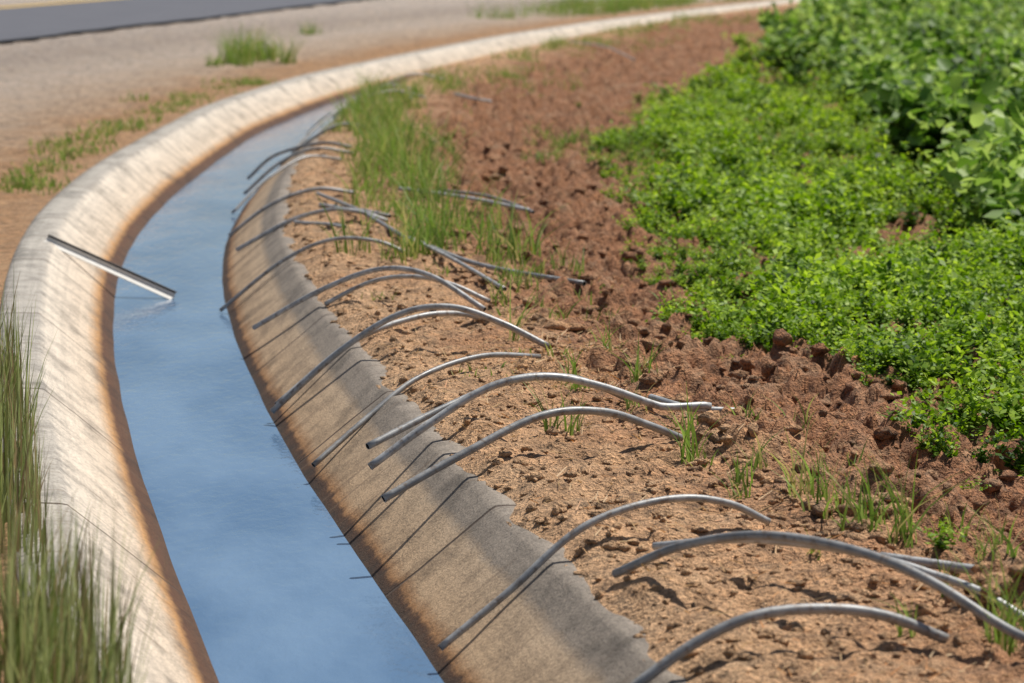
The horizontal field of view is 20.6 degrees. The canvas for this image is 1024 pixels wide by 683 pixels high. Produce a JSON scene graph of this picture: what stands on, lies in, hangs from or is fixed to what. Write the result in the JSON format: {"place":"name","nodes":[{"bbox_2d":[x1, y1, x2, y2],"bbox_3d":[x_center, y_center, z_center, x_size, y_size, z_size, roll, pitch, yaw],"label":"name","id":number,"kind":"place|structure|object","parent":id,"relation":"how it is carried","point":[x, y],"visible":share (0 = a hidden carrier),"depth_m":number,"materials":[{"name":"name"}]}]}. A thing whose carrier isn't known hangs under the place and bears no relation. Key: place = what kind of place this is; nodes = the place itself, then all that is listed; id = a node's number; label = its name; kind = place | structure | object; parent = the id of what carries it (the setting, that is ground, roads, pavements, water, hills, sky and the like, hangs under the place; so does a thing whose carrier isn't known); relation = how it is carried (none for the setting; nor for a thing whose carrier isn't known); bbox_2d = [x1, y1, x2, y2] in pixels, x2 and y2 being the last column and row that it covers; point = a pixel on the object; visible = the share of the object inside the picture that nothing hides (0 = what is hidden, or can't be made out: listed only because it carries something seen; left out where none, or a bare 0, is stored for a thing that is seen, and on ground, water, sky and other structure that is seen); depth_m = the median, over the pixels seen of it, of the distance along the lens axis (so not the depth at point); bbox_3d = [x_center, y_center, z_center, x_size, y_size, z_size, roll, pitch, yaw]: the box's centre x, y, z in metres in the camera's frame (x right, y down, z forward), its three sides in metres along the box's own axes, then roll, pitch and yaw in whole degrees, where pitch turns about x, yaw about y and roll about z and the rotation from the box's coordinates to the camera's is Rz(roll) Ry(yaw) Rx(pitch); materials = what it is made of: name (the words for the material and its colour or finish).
{"place":"outdoors","nodes":[
{"label":"outdoors","id":0,"kind":"place"},
{"bbox_2d":[0,0,346,40],"bbox_3d":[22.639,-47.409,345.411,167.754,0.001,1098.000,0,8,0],"label":"road","id":1,"kind":"structure","parent":0,"point":[33,21],"depth_m":91.32,"materials":[{"name":"grey asphalt"}]},
{"bbox_2d":[0,0,96,7],"bbox_3d":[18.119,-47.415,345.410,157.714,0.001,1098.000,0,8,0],"label":"road edge line","id":2,"kind":"object","parent":1,"relation":"on","point":[46,3],"visible":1,"depth_m":102.98,"materials":[{"name":"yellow paint"}]},
{"bbox_2d":[113,84,443,682],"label":"ditch water","id":3,"kind":"structure","parent":0,"point":[277,582],"depth_m":15.31,"materials":[{"name":"blue liquid"}]},
{"bbox_2d":[0,0,1023,682],"bbox_3d":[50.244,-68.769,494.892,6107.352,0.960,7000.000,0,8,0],"label":"ground","id":4,"kind":"structure","parent":0,"point":[54,86],"depth_m":17.87,"materials":[{"name":"soil"}]},
{"bbox_2d":[0,274,170,682],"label":"reed clump","id":5,"kind":"object","parent":4,"relation":"on","point":[34,650],"visible":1,"depth_m":9.00,"materials":[{"name":"green plant"}]},
{"bbox_2d":[243,147,352,194],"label":"siphon tube","id":6,"kind":"object","parent":4,"relation":"on","point":[259,179],"visible":0.9,"depth_m":31.64,"materials":[{"name":"metal"}]},
{"bbox_2d":[247,141,351,179],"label":"siphon tube","id":7,"kind":"object","parent":4,"relation":"on","point":[264,162],"visible":0.89,"depth_m":32.85,"materials":[{"name":"metal"}]},
{"bbox_2d":[219,236,402,311],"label":"siphon tube","id":8,"kind":"object","parent":4,"relation":"on","point":[257,279],"visible":0.93,"depth_m":21.99,"materials":[{"name":"metal"}]},
{"bbox_2d":[291,106,347,151],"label":"siphon tube","id":9,"kind":"object","parent":4,"relation":"on","point":[313,130],"visible":0.45,"depth_m":38.89,"materials":[{"name":"metal"}]},
{"bbox_2d":[294,220,346,228],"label":"siphon tube","id":10,"kind":"object","parent":4,"relation":"on","point":[315,223],"visible":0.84,"depth_m":23.95,"materials":[{"name":"metal"}]},
{"bbox_2d":[306,101,380,134],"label":"siphon tube","id":11,"kind":"object","parent":4,"relation":"on","point":[323,118],"visible":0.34,"depth_m":40.88,"materials":[{"name":"metal"}]},
{"bbox_2d":[318,203,391,217],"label":"siphon tube","id":12,"kind":"object","parent":4,"relation":"on","point":[386,215],"visible":0.65,"depth_m":24.96,"materials":[{"name":"metal"}]},
{"bbox_2d":[316,192,400,237],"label":"siphon tube","id":13,"kind":"object","parent":4,"relation":"on","point":[368,215],"visible":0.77,"depth_m":24.79,"materials":[{"name":"metal"}]},
{"bbox_2d":[252,266,486,329],"bbox_3d":[-1.002,-0.264,19.188,2.095,0.552,0.042,6,10,37],"label":"siphon tube","id":14,"kind":"object","parent":4,"relation":"on","point":[465,296],"visible":1,"depth_m":19.12,"materials":[{"name":"metal"}]},
{"bbox_2d":[0,0,740,195],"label":"roadside grass","id":15,"kind":"structure","parent":4,"relation":"on","point":[236,53],"depth_m":56.06,"materials":[{"name":"green plant"}]},
{"bbox_2d":[333,84,411,117],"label":"siphon tube","id":16,"kind":"object","parent":4,"relation":"on","point":[374,89],"visible":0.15,"depth_m":44.42,"materials":[{"name":"metal"}]},
{"bbox_2d":[275,310,488,403],"bbox_3d":[-0.792,0.089,17.587,1.556,0.509,0.037,-5,10,-32],"label":"siphon tube","id":17,"kind":"object","parent":4,"relation":"on","point":[419,316],"visible":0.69,"depth_m":17.66,"materials":[{"name":"metal"}]},
{"bbox_2d":[369,90,425,98],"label":"siphon tube","id":18,"kind":"object","parent":4,"relation":"on","point":[424,97],"visible":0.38,"depth_m":42.21,"materials":[{"name":"metal"}]},
{"bbox_2d":[0,0,799,682],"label":"concrete ditch lining","id":19,"kind":"object","parent":4,"relation":"on","point":[444,554],"visible":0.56,"depth_m":15.28,"materials":[{"name":"beige concrete"}]},
{"bbox_2d":[44,235,176,298],"bbox_3d":[-3.319,-0.615,23.229,1.194,0.494,0.094,3,9,20],"label":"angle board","id":20,"kind":"object","parent":19,"relation":"on","point":[115,269],"visible":1,"depth_m":23.22,"materials":[{"name":"grey metal"}]},
{"bbox_2d":[231,155,340,213],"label":"siphon tube","id":21,"kind":"object","parent":19,"relation":"on","point":[272,175],"visible":1,"depth_m":30.32,"materials":[{"name":"metal"}]},
{"bbox_2d":[228,187,353,236],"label":"siphon tube","id":22,"kind":"object","parent":19,"relation":"on","point":[257,213],"visible":0.88,"depth_m":26.83,"materials":[{"name":"metal"}]},
{"bbox_2d":[236,207,388,251],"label":"siphon tube","id":23,"kind":"object","parent":19,"relation":"on","point":[282,224],"visible":0.91,"depth_m":24.50,"materials":[{"name":"metal"}]},
{"bbox_2d":[280,122,364,165],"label":"siphon tube","id":24,"kind":"object","parent":19,"relation":"on","point":[319,134],"visible":0.52,"depth_m":35.48,"materials":[{"name":"metal"}]},
{"bbox_2d":[324,274,490,305],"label":"siphon tube","id":25,"kind":"object","parent":19,"relation":"on","point":[400,276],"visible":0.89,"depth_m":19.11,"materials":[{"name":"metal"}]},
{"bbox_2d":[311,352,540,466],"bbox_3d":[-0.462,0.355,15.847,1.714,0.499,0.034,-8,11,-43],"label":"siphon tube","id":26,"kind":"object","parent":19,"relation":"on","point":[351,431],"visible":1,"depth_m":15.73,"materials":[{"name":"metal"}]},
{"bbox_2d":[270,303,549,413],"bbox_3d":[-0.622,0.111,16.995,1.714,0.695,0.046,1,8,7],"label":"siphon tube","id":27,"kind":"object","parent":4,"relation":"on","point":[300,385],"visible":0.98,"depth_m":16.95,"materials":[{"name":"metal"}]},
{"bbox_2d":[379,73,444,88],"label":"siphon tube","id":28,"kind":"object","parent":4,"relation":"on","point":[414,74],"visible":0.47,"depth_m":47.67,"materials":[{"name":"metal"}]},
{"bbox_2d":[403,235,506,290],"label":"siphon tube","id":29,"kind":"object","parent":4,"relation":"on","point":[460,263],"visible":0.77,"depth_m":20.62,"materials":[{"name":"metal"}]},
{"bbox_2d":[398,187,529,211],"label":"siphon tube","id":30,"kind":"object","parent":4,"relation":"on","point":[505,205],"visible":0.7,"depth_m":25.66,"materials":[{"name":"metal"}]},
{"bbox_2d":[454,93,491,102],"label":"siphon tube","id":31,"kind":"object","parent":4,"relation":"on","point":[472,98],"visible":1,"depth_m":41.86,"materials":[{"name":"metal"}]},
{"bbox_2d":[439,189,534,213],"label":"siphon tube","id":32,"kind":"object","parent":4,"relation":"on","point":[499,199],"visible":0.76,"depth_m":26.09,"materials":[{"name":"metal"}]},
{"bbox_2d":[365,372,629,449],"bbox_3d":[-0.044,0.324,14.476,1.658,0.299,0.045,-6,10,-35],"label":"siphon tube","id":33,"kind":"object","parent":4,"relation":"on","point":[402,428],"visible":0.37,"depth_m":14.15,"materials":[{"name":"metal"}]},
{"bbox_2d":[414,238,585,285],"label":"siphon tube","id":34,"kind":"object","parent":4,"relation":"on","point":[532,275],"visible":0.63,"depth_m":20.42,"materials":[{"name":"metal"}]},
{"bbox_2d":[299,8,758,413],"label":"bank grass","id":35,"kind":"structure","parent":4,"relation":"on","point":[388,140],"depth_m":28.99,"materials":[{"name":"green plant"}]},
{"bbox_2d":[381,406,682,501],"bbox_3d":[0.116,0.513,13.444,1.603,0.382,0.046,-4,9,-25],"label":"siphon tube","id":36,"kind":"object","parent":4,"relation":"on","point":[474,448],"visible":0.97,"depth_m":13.38,"materials":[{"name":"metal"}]},
{"bbox_2d":[368,373,711,469],"bbox_3d":[0.151,0.377,14.084,1.799,0.446,0.044,-2,9,-16],"label":"siphon tube","id":37,"kind":"object","parent":4,"relation":"on","point":[425,426],"visible":0.99,"depth_m":14.02,"materials":[{"name":"metal"}]},
{"bbox_2d":[569,41,635,60],"bbox_3d":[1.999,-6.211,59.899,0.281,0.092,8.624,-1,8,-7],"label":"siphon tube","id":38,"kind":"object","parent":4,"relation":"on","point":[606,47],"visible":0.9,"depth_m":60.20,"materials":[{"name":"metal"}]},
{"bbox_2d":[438,494,770,650],"bbox_3d":[0.394,0.933,11.604,1.481,0.568,0.036,-3,9,-21],"label":"siphon tube","id":39,"kind":"object","parent":4,"relation":"on","point":[534,567],"visible":1,"depth_m":11.53,"materials":[{"name":"metal"}]},
{"bbox_2d":[282,131,1023,682],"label":"soil clods","id":40,"kind":"object","parent":4,"relation":"on","point":[768,367],"visible":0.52,"depth_m":13.38,"materials":[{"name":"brown soil"}]},
{"bbox_2d":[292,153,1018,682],"bbox_3d":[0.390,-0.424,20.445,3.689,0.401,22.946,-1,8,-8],"label":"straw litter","id":41,"kind":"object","parent":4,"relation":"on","point":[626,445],"visible":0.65,"depth_m":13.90,"materials":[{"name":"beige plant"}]},
{"bbox_2d":[648,394,734,412],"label":"siphon tube","id":42,"kind":"object","parent":4,"relation":"on","point":[657,398],"visible":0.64,"depth_m":14.57,"materials":[{"name":"metal"}]},
{"bbox_2d":[424,228,1023,656],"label":"grass tufts","id":43,"kind":"object","parent":4,"relation":"on","point":[902,530],"visible":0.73,"depth_m":12.17,"materials":[{"name":"green plant"}]},
{"bbox_2d":[530,100,990,548],"bbox_3d":[1.207,-1.379,26.974,1.310,0.418,31.553,0,8,-3],"label":"weed patch","id":44,"kind":"object","parent":4,"relation":"on","point":[939,542],"visible":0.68,"depth_m":11.58,"materials":[{"name":"green plant"}]},
{"bbox_2d":[631,603,948,682],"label":"siphon tube","id":45,"kind":"object","parent":4,"relation":"on","point":[654,671],"visible":1,"depth_m":9.72,"materials":[{"name":"metal"}]},
{"bbox_2d":[579,64,1023,476],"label":"weed patch","id":46,"kind":"object","parent":4,"relation":"on","point":[926,285],"visible":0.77,"depth_m":22.01,"materials":[{"name":"green plant"}]},
{"bbox_2d":[612,531,1023,642],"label":"siphon tube","id":47,"kind":"object","parent":4,"relation":"on","point":[957,597],"visible":1,"depth_m":10.14,"materials":[{"name":"metal"}]},
{"bbox_2d":[643,3,1014,100],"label":"weed patch","id":48,"kind":"object","parent":4,"relation":"on","point":[744,58],"visible":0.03,"depth_m":48.55,"materials":[{"name":"green plant"}]},
{"bbox_2d":[652,538,1023,620],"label":"siphon tube","id":49,"kind":"object","parent":4,"relation":"on","point":[945,578],"visible":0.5,"depth_m":10.37,"materials":[{"name":"metal"}]},
{"bbox_2d":[755,0,1023,233],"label":"broadleaf crop","id":50,"kind":"object","parent":4,"relation":"on","point":[892,47],"visible":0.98,"depth_m":38.65,"materials":[{"name":"green plant"}]},
{"bbox_2d":[881,552,974,574],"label":"siphon tube","id":51,"kind":"object","parent":4,"relation":"on","point":[925,562],"visible":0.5,"depth_m":10.89,"materials":[{"name":"metal"}]}
]}

